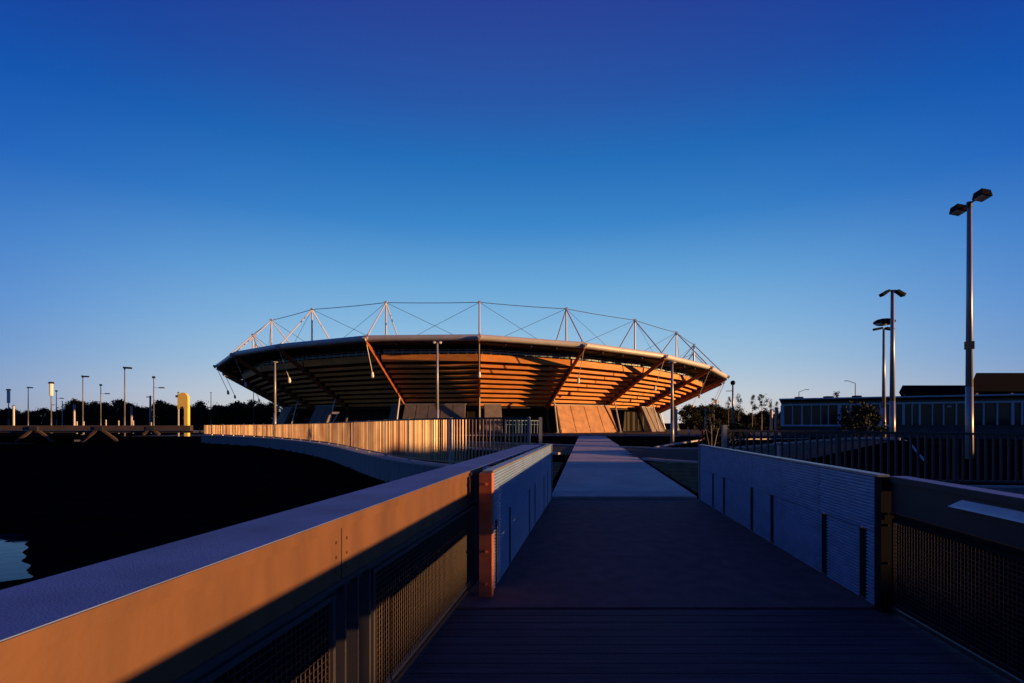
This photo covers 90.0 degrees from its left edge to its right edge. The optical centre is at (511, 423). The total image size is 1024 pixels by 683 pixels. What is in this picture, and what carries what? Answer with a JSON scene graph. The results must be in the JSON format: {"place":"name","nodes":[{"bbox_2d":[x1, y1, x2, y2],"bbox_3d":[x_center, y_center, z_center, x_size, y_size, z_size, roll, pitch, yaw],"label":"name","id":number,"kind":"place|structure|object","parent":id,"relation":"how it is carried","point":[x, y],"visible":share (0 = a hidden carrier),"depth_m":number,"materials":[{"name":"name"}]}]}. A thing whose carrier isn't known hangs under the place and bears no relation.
{"place":"outdoors","nodes":[
{"label":"outdoors","id":0,"kind":"place"},
{"bbox_2d":[0,534,32,581],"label":"water","id":1,"kind":"structure","parent":0,"point":[13,547],"depth_m":13.62,"materials":[{"name":"blue liquid"}]},
{"bbox_2d":[151,429,780,435],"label":"plaza","id":2,"kind":"structure","parent":0,"point":[682,432],"depth_m":101.37,"materials":[{"name":"grey concrete"}]},
{"bbox_2d":[0,423,1023,682],"bbox_3d":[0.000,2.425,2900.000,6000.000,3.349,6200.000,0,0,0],"label":"ground","id":3,"kind":"structure","parent":0,"point":[66,503],"depth_m":18.86,"materials":[{"name":"black"}]},
{"bbox_2d":[0,409,9,424],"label":"tree","id":4,"kind":"object","parent":3,"relation":"on","point":[2,415],"visible":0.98,"depth_m":180.70,"materials":[{"name":"green plant"}]},
{"bbox_2d":[0,407,11,424],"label":"tree","id":5,"kind":"object","parent":3,"relation":"on","point":[6,414],"visible":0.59,"depth_m":182.19,"materials":[{"name":"green plant"}]},
{"bbox_2d":[6,389,10,424],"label":"lamp post","id":6,"kind":"object","parent":3,"relation":"on","point":[8,396],"visible":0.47,"depth_m":130.90,"materials":[{"name":"grey"}]},
{"bbox_2d":[12,405,14,424],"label":"pole","id":7,"kind":"object","parent":3,"relation":"on","point":[13,414],"visible":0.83,"depth_m":119.83,"materials":[{"name":"metal"}]},
{"bbox_2d":[9,413,27,424],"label":"tree","id":8,"kind":"object","parent":3,"relation":"on","point":[16,420],"visible":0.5,"depth_m":179.57,"materials":[{"name":"green plant"}]},
{"bbox_2d":[15,412,30,424],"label":"tree","id":9,"kind":"object","parent":3,"relation":"on","point":[23,419],"visible":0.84,"depth_m":178.78,"materials":[{"name":"green plant"}]},
{"bbox_2d":[27,387,32,424],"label":"lamp post","id":10,"kind":"object","parent":3,"relation":"on","point":[28,403],"visible":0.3,"depth_m":120.98,"materials":[{"name":"grey metal"}]},
{"bbox_2d":[29,413,39,424],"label":"tree","id":11,"kind":"object","parent":3,"relation":"on","point":[30,415],"visible":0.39,"depth_m":184.93,"materials":[{"name":"green plant"}]},
{"bbox_2d":[29,408,45,424],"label":"tree","id":12,"kind":"object","parent":3,"relation":"on","point":[38,413],"visible":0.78,"depth_m":184.22,"materials":[{"name":"green plant"}]},
{"bbox_2d":[48,382,54,424],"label":"lamp post","id":13,"kind":"object","parent":3,"relation":"on","point":[51,388],"visible":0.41,"depth_m":107.88,"materials":[{"name":"grey metal"}]},
{"bbox_2d":[43,411,60,424],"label":"tree","id":14,"kind":"object","parent":3,"relation":"on","point":[48,421],"visible":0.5,"depth_m":181.48,"materials":[{"name":"green plant"}]},
{"bbox_2d":[52,390,63,424],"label":"lamp post","id":15,"kind":"object","parent":3,"relation":"on","point":[56,391],"visible":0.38,"depth_m":133.95,"materials":[{"name":"grey metal"}]},
{"bbox_2d":[52,409,69,424],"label":"tree","id":16,"kind":"object","parent":3,"relation":"on","point":[59,414],"visible":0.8,"depth_m":181.55,"materials":[{"name":"green plant"}]},
{"bbox_2d":[57,404,80,424],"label":"tree","id":17,"kind":"object","parent":3,"relation":"on","point":[67,408],"visible":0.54,"depth_m":184.79,"materials":[{"name":"green plant"}]},
{"bbox_2d":[63,398,80,406],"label":"tree","id":18,"kind":"object","parent":3,"relation":"on","point":[72,400],"visible":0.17,"depth_m":203.98,"materials":[{"name":"green plant"}]},
{"bbox_2d":[73,404,75,424],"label":"pole","id":19,"kind":"object","parent":3,"relation":"on","point":[74,414],"visible":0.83,"depth_m":119.86,"materials":[{"name":"metal"}]},
{"bbox_2d":[66,404,90,424],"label":"tree","id":20,"kind":"object","parent":3,"relation":"on","point":[78,409],"visible":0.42,"depth_m":183.60,"materials":[{"name":"green plant"}]},
{"bbox_2d":[81,375,88,434],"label":"lamp post","id":21,"kind":"object","parent":3,"relation":"on","point":[82,376],"visible":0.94,"depth_m":91.92,"materials":[{"name":"grey metal"}]},
{"bbox_2d":[80,400,106,424],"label":"tree","id":22,"kind":"object","parent":3,"relation":"on","point":[94,408],"visible":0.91,"depth_m":178.05,"materials":[{"name":"green plant"}]},
{"bbox_2d":[92,403,108,424],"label":"tree","id":23,"kind":"object","parent":3,"relation":"on","point":[104,406],"visible":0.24,"depth_m":183.71,"materials":[{"name":"green plant"}]},
{"bbox_2d":[94,384,109,424],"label":"lamp post","id":24,"kind":"object","parent":3,"relation":"on","point":[100,385],"visible":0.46,"depth_m":112.91,"materials":[{"name":"grey metal"}]},
{"bbox_2d":[0,425,203,443],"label":"footbridge","id":25,"kind":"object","parent":3,"relation":"on","point":[42,430],"visible":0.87,"depth_m":57.56,"materials":[{"name":"grey metal"}]},
{"bbox_2d":[101,409,117,424],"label":"tree","id":26,"kind":"object","parent":3,"relation":"on","point":[112,413],"visible":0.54,"depth_m":183.57,"materials":[{"name":"green plant"}]},
{"bbox_2d":[105,399,129,424],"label":"tree","id":27,"kind":"object","parent":3,"relation":"on","point":[117,403],"visible":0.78,"depth_m":182.66,"materials":[{"name":"green plant"}]},
{"bbox_2d":[123,367,131,435],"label":"lamp post","id":28,"kind":"object","parent":3,"relation":"on","point":[124,397],"visible":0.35,"depth_m":77.92,"materials":[{"name":"grey metal"}]},
{"bbox_2d":[118,402,137,424],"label":"tree","id":29,"kind":"object","parent":3,"relation":"on","point":[128,405],"visible":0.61,"depth_m":183.31,"materials":[{"name":"green plant"}]},
{"bbox_2d":[130,406,132,424],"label":"pole","id":30,"kind":"object","parent":3,"relation":"on","point":[131,413],"visible":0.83,"depth_m":119.83,"materials":[{"name":"metal"}]},
{"bbox_2d":[126,406,144,424],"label":"tree","id":31,"kind":"object","parent":3,"relation":"on","point":[138,411],"visible":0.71,"depth_m":183.22,"materials":[{"name":"green plant"}]},
{"bbox_2d":[138,408,154,424],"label":"tree","id":32,"kind":"object","parent":3,"relation":"on","point":[145,416],"visible":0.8,"depth_m":180.52,"materials":[{"name":"green plant"}]},
{"bbox_2d":[149,396,150,424],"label":"pole","id":33,"kind":"object","parent":3,"relation":"on","point":[149,409],"visible":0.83,"depth_m":129.81,"materials":[{"name":"metal"}]},
{"bbox_2d":[148,400,168,424],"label":"tree","id":34,"kind":"object","parent":3,"relation":"on","point":[158,405],"visible":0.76,"depth_m":184.14,"materials":[{"name":"green plant"}]},
{"bbox_2d":[152,376,164,434],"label":"lamp post","id":35,"kind":"object","parent":3,"relation":"on","point":[153,377],"visible":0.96,"depth_m":93.91,"materials":[{"name":"grey metal"}]},
{"bbox_2d":[155,403,172,424],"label":"tree","id":36,"kind":"object","parent":3,"relation":"on","point":[163,417],"visible":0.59,"depth_m":184.56,"materials":[{"name":"green plant"}]},
{"bbox_2d":[164,404,183,424],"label":"tree","id":37,"kind":"object","parent":3,"relation":"on","point":[172,414],"visible":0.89,"depth_m":180.20,"materials":[{"name":"green plant"}]},
{"bbox_2d":[170,409,183,424],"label":"tree","id":38,"kind":"object","parent":3,"relation":"on","point":[181,415],"visible":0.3,"depth_m":184.83,"materials":[{"name":"green plant"}]},
{"bbox_2d":[175,393,189,435],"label":"arched sign","id":39,"kind":"object","parent":3,"relation":"on","point":[183,400],"visible":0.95,"depth_m":69.70,"materials":[{"name":"yellow metal"}]},
{"bbox_2d":[191,400,208,408],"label":"tree","id":40,"kind":"object","parent":3,"relation":"on","point":[198,403],"visible":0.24,"depth_m":205.38,"materials":[{"name":"green plant"}]},
{"bbox_2d":[197,406,210,425],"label":"tree","id":41,"kind":"object","parent":3,"relation":"on","point":[207,410],"visible":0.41,"depth_m":186.47,"materials":[{"name":"green plant"}]},
{"bbox_2d":[207,405,221,424],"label":"tree","id":42,"kind":"object","parent":3,"relation":"on","point":[212,419],"visible":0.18,"depth_m":182.96,"materials":[{"name":"green plant"}]},
{"bbox_2d":[208,404,230,424],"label":"tree","id":43,"kind":"object","parent":3,"relation":"on","point":[220,413],"visible":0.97,"depth_m":181.05,"materials":[{"name":"green plant"}]},
{"bbox_2d":[225,400,246,424],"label":"tree","id":44,"kind":"object","parent":3,"relation":"on","point":[231,419],"visible":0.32,"depth_m":185.69,"materials":[{"name":"green plant"}]},
{"bbox_2d":[244,399,262,423],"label":"tree","id":45,"kind":"object","parent":3,"relation":"on","point":[249,408],"visible":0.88,"depth_m":181.56,"materials":[{"name":"green plant"}]},
{"bbox_2d":[253,388,254,423],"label":"lamp post","id":46,"kind":"object","parent":3,"relation":"on","point":[253,405],"visible":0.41,"depth_m":123.91,"materials":[{"name":"grey metal"}]},
{"bbox_2d":[254,400,269,423],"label":"tree","id":47,"kind":"object","parent":3,"relation":"on","point":[263,406],"visible":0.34,"depth_m":187.18,"materials":[{"name":"green plant"}]},
{"bbox_2d":[267,404,281,421],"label":"tree","id":48,"kind":"object","parent":3,"relation":"on","point":[279,410],"visible":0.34,"depth_m":183.55,"materials":[{"name":"green plant"}]},
{"bbox_2d":[273,361,277,423],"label":"lamp post","id":49,"kind":"object","parent":3,"relation":"on","point":[274,362],"visible":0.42,"depth_m":70.39,"materials":[{"name":"metal"}]},
{"bbox_2d":[201,435,491,481],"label":"retaining wall","id":50,"kind":"structure","parent":3,"relation":"on","point":[387,468],"depth_m":23.83,"materials":[{"name":"concrete"}]},
{"bbox_2d":[204,417,541,464],"bbox_3d":[-15.237,0.531,34.534,3.055,1.399,52.132,0,0,-38],"label":"picket fence","id":51,"kind":"object","parent":50,"relation":"on","point":[409,439],"visible":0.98,"depth_m":17.74,"materials":[{"name":"wood"}]},
{"bbox_2d":[433,341,441,438],"bbox_3d":[-7.700,-3.413,52.800,0.792,10.026,0.699,0,0,37],"label":"lamp post","id":52,"kind":"object","parent":3,"relation":"on","point":[437,391],"visible":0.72,"depth_m":52.69,"materials":[{"name":"metal"}]},
{"bbox_2d":[213,301,729,432],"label":"stadium","id":53,"kind":"object","parent":3,"relation":"on","point":[562,386],"visible":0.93,"depth_m":106.76,"materials":[{"name":"metal"}]},
{"bbox_2d":[234,435,780,435],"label":"plaza kerb","id":54,"kind":"structure","parent":3,"relation":"on","point":[591,435],"depth_m":82.60,"materials":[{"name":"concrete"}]},
{"bbox_2d":[498,462,562,483],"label":"grass verge","id":55,"kind":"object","parent":3,"relation":"on","point":[556,466],"depth_m":17.71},
{"bbox_2d":[435,445,698,462],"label":"kerb","id":56,"kind":"structure","parent":3,"relation":"on","point":[651,459],"depth_m":21.57,"materials":[{"name":"concrete"}]},
{"bbox_2d":[455,499,875,609],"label":"bridge deck","id":57,"kind":"structure","parent":3,"relation":"on","point":[634,554],"depth_m":5.68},
{"bbox_2d":[479,444,551,597],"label":"wing wall","id":58,"kind":"structure","parent":57,"relation":"on","point":[515,495],"depth_m":5.64,"materials":[{"name":"concrete"}]},
{"bbox_2d":[699,444,893,612],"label":"wing wall","id":59,"kind":"structure","parent":57,"relation":"on","point":[832,522],"depth_m":5.54,"materials":[{"name":"concrete"}]},
{"bbox_2d":[668,361,675,443],"bbox_3d":[11.875,-1.485,38.000,0.624,6.170,0.624,0,0,-22],"label":"lamp post","id":60,"kind":"object","parent":3,"relation":"on","point":[672,414],"visible":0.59,"depth_m":37.91,"materials":[{"name":"metal"}]},
{"bbox_2d":[648,462,698,492],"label":"grass verge","id":61,"kind":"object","parent":3,"relation":"on","point":[686,474],"depth_m":16.64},
{"bbox_2d":[674,407,677,436],"bbox_3d":[19.100,-0.100,60.000,0.644,3.600,0.612,0,0,0],"label":"bollard","id":62,"kind":"object","parent":3,"relation":"on","point":[675,421],"visible":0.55,"depth_m":59.74,"materials":[{"name":"metal"}]},
{"bbox_2d":[455,437,899,448],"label":"kerb","id":63,"kind":"structure","parent":3,"relation":"on","point":[891,438],"depth_m":29.61,"materials":[{"name":"concrete"}]},
{"bbox_2d":[654,440,700,446],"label":"kerb","id":64,"kind":"structure","parent":3,"relation":"on","point":[666,445],"depth_m":37.28,"materials":[{"name":"concrete"}]},
{"bbox_2d":[678,404,700,428],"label":"tree","id":65,"kind":"object","parent":3,"relation":"on","point":[685,413],"visible":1,"depth_m":175.14,"materials":[{"name":"green plant"}]},
{"bbox_2d":[688,408,703,428],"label":"tree","id":66,"kind":"object","parent":3,"relation":"on","point":[696,421],"visible":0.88,"depth_m":174.33,"materials":[{"name":"green plant"}]},
{"bbox_2d":[698,408,709,425],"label":"tree","id":67,"kind":"object","parent":3,"relation":"on","point":[701,411],"visible":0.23,"depth_m":178.43,"materials":[{"name":"green plant"}]},
{"bbox_2d":[697,403,723,445],"bbox_3d":[11.149,0.326,29.023,1.476,3.148,1.470,0,0,0],"label":"sapling","id":68,"kind":"object","parent":3,"relation":"on","point":[710,411],"visible":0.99,"depth_m":28.98,"materials":[{"name":"green plant"}]},
{"bbox_2d":[693,427,731,445],"bbox_3d":[12.991,0.997,33.110,2.234,1.561,2.085,0,0,34],"label":"shrub","id":69,"kind":"object","parent":3,"relation":"on","point":[705,440],"visible":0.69,"depth_m":32.68,"materials":[{"name":"green plant"}]},
{"bbox_2d":[711,405,726,427],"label":"tree","id":70,"kind":"object","parent":3,"relation":"on","point":[717,410],"visible":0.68,"depth_m":175.34,"materials":[{"name":"green plant"}]},
{"bbox_2d":[715,409,730,425],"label":"tree","id":71,"kind":"object","parent":3,"relation":"on","point":[723,416],"visible":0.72,"depth_m":174.28,"materials":[{"name":"green plant"}]},
{"bbox_2d":[714,425,737,442],"bbox_3d":[16.655,1.016,41.076,2.682,1.699,2.630,0,0,0],"label":"shrub","id":72,"kind":"object","parent":3,"relation":"on","point":[730,438],"visible":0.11,"depth_m":40.47,"materials":[{"name":"green plant"}]},
{"bbox_2d":[725,397,731,428],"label":"gum tree","id":73,"kind":"object","parent":3,"relation":"on","point":[728,400],"visible":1,"depth_m":149.96,"materials":[{"name":"green plant"}]},
{"bbox_2d":[718,407,740,424],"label":"tree","id":74,"kind":"object","parent":3,"relation":"on","point":[730,415],"visible":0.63,"depth_m":174.02,"materials":[{"name":"green plant"}]},
{"bbox_2d":[730,380,734,423],"bbox_3d":[24.778,-1.615,58.000,1.060,6.430,0.616,0,0,0],"label":"lamp post","id":75,"kind":"object","parent":3,"relation":"on","point":[732,382],"visible":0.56,"depth_m":57.91,"materials":[{"name":"metal"}]},
{"bbox_2d":[730,409,746,425],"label":"tree","id":76,"kind":"object","parent":3,"relation":"on","point":[737,411],"visible":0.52,"depth_m":177.13,"materials":[{"name":"green plant"}]},
{"bbox_2d":[734,394,743,411],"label":"gum tree","id":77,"kind":"object","parent":3,"relation":"on","point":[738,406],"visible":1,"depth_m":150.05,"materials":[{"name":"green plant"}]},
{"bbox_2d":[724,416,757,438],"bbox_3d":[21.856,0.620,50.110,3.935,2.641,3.744,0,0,42],"label":"shrub","id":78,"kind":"object","parent":3,"relation":"on","point":[740,426],"visible":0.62,"depth_m":49.73,"materials":[{"name":"green plant"}]},
{"bbox_2d":[745,414,758,426],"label":"tree","id":79,"kind":"object","parent":3,"relation":"on","point":[750,420],"visible":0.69,"depth_m":174.86,"materials":[{"name":"green plant"}]},
{"bbox_2d":[750,395,756,425],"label":"gum tree","id":80,"kind":"object","parent":3,"relation":"on","point":[752,400],"visible":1,"depth_m":149.86,"materials":[{"name":"green plant"}]},
{"bbox_2d":[755,411,763,426],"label":"tree","id":81,"kind":"object","parent":3,"relation":"on","point":[757,417],"visible":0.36,"depth_m":183.59,"materials":[{"name":"green plant"}]},
{"bbox_2d":[753,394,769,429],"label":"gum tree","id":82,"kind":"object","parent":3,"relation":"on","point":[759,398],"visible":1,"depth_m":149.82,"materials":[{"name":"green plant"}]},
{"bbox_2d":[759,410,769,426],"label":"tree","id":83,"kind":"object","parent":3,"relation":"on","point":[764,413],"visible":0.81,"depth_m":178.94,"materials":[{"name":"green plant"}]},
{"bbox_2d":[770,409,772,435],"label":"bollard","id":84,"kind":"object","parent":3,"relation":"on","point":[771,420],"visible":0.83,"depth_m":74.85,"materials":[{"name":"metal"}]},
{"bbox_2d":[735,438,807,439],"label":"kerb","id":85,"kind":"structure","parent":3,"relation":"on","point":[769,438],"depth_m":49.77,"materials":[{"name":"concrete"}]},
{"bbox_2d":[764,415,778,426],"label":"tree","id":86,"kind":"object","parent":3,"relation":"on","point":[766,420],"visible":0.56,"depth_m":177.30,"materials":[{"name":"green plant"}]},
{"bbox_2d":[769,414,780,427],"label":"tree","id":87,"kind":"object","parent":3,"relation":"on","point":[779,425],"visible":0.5,"depth_m":174.99,"materials":[{"name":"green plant"}]},
{"bbox_2d":[775,407,777,435],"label":"bollard","id":88,"kind":"object","parent":3,"relation":"on","point":[776,418],"visible":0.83,"depth_m":71.80,"materials":[{"name":"metal"}]},
{"bbox_2d":[773,442,785,456],"bbox_3d":[8.350,1.105,16.000,0.380,0.990,0.380,0,0,0],"label":"path light","id":89,"kind":"object","parent":3,"relation":"on","point":[778,449],"visible":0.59,"depth_m":15.95,"materials":[{"name":"metal"}]},
{"bbox_2d":[833,401,888,436],"bbox_3d":[31.160,-0.109,45.939,4.034,3.919,4.254,0,0,45],"label":"shrub","id":90,"kind":"object","parent":3,"relation":"on","point":[861,416],"visible":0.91,"depth_m":45.56,"materials":[{"name":"green plant"}]},
{"bbox_2d":[873,327,889,436],"bbox_3d":[33.300,-3.499,45.900,1.736,10.198,0.660,0,0,0],"label":"lamp post","id":91,"kind":"object","parent":3,"relation":"on","point":[883,376],"visible":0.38,"depth_m":45.80,"materials":[{"name":"metal"}]},
{"bbox_2d":[873,318,895,325],"bbox_3d":[30.987,-3.540,42.615,1.558,10.280,1.478,0,0,-22],"label":"lamp post","id":92,"kind":"object","parent":3,"relation":"on","point":[882,322],"visible":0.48,"depth_m":42.24,"materials":[{"name":"metal"}]},
{"bbox_2d":[879,289,906,437],"bbox_3d":[24.200,-3.439,32.600,1.549,10.079,0.660,0,0,0],"label":"lamp post","id":93,"kind":"object","parent":3,"relation":"on","point":[892,421],"visible":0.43,"depth_m":32.51,"materials":[{"name":"metal"}]},
{"bbox_2d":[779,394,1023,439],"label":"pavilion","id":94,"kind":"structure","parent":3,"relation":"on","point":[998,413],"depth_m":53.93,"materials":[{"name":"black metal"}]},
{"bbox_2d":[783,399,1023,425],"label":"window glass","id":95,"kind":"structure","parent":94,"relation":"in","point":[1004,409],"depth_m":53.80,"materials":[{"name":"blue"}]},
{"bbox_2d":[899,385,964,395],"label":"roofed hall","id":96,"kind":"structure","parent":3,"relation":"on","point":[917,390],"depth_m":76.59,"materials":[{"name":"black metal"}]},
{"bbox_2d":[897,485,1023,524],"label":"retaining wall","id":97,"kind":"structure","parent":3,"relation":"on","point":[1017,489],"depth_m":10.50,"materials":[{"name":"concrete"}]},
{"bbox_2d":[721,425,1023,483],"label":"picket fence","id":98,"kind":"object","parent":97,"relation":"on","point":[725,431],"visible":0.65,"depth_m":10.79,"materials":[{"name":"black metal"}]},
{"bbox_2d":[949,188,992,458],"bbox_3d":[17.314,-3.465,19.400,0.506,10.090,1.880,0,0,11],"label":"lamp post","id":99,"kind":"object","parent":3,"relation":"on","point":[981,194],"visible":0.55,"depth_m":19.33,"materials":[{"name":"metal"}]},
{"bbox_2d":[973,373,1023,394],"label":"roofed hall","id":100,"kind":"structure","parent":3,"relation":"on","point":[998,383],"depth_m":64.59,"materials":[{"name":"black metal"}]},
{"bbox_2d":[0,0,1023,422],"label":"sky","id":101,"kind":"structure","parent":0,"point":[747,180],"materials":[{"name":"blue"}]},
{"bbox_2d":[554,436,687,490],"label":"path","id":102,"kind":"structure","parent":0,"point":[611,479],"depth_m":15.15,"materials":[{"name":"concrete"}]},
{"bbox_2d":[552,443,696,498],"bbox_3d":[6.380,1.772,39.006,3.050,0.443,57.356,0,0,8],"label":"path threshold","id":103,"kind":"object","parent":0,"point":[622,495],"visible":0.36,"depth_m":11.44,"materials":[{"name":"grey concrete"}]},
{"bbox_2d":[435,439,893,460],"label":"road","id":104,"kind":"structure","parent":0,"point":[680,454],"depth_m":23.73,"materials":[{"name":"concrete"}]},
{"bbox_2d":[387,610,1012,682],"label":"timber deck","id":105,"kind":"structure","parent":0,"point":[669,646],"depth_m":3.62,"materials":[{"name":"wood"}]},
{"bbox_2d":[0,445,540,682],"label":"parapet","id":106,"kind":"structure","parent":105,"relation":"on","point":[210,607],"depth_m":1.93,"materials":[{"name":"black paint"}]},
{"bbox_2d":[889,476,1023,682],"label":"parapet","id":107,"kind":"structure","parent":105,"relation":"on","point":[989,520],"depth_m":3.54,"materials":[{"name":"black paint"}]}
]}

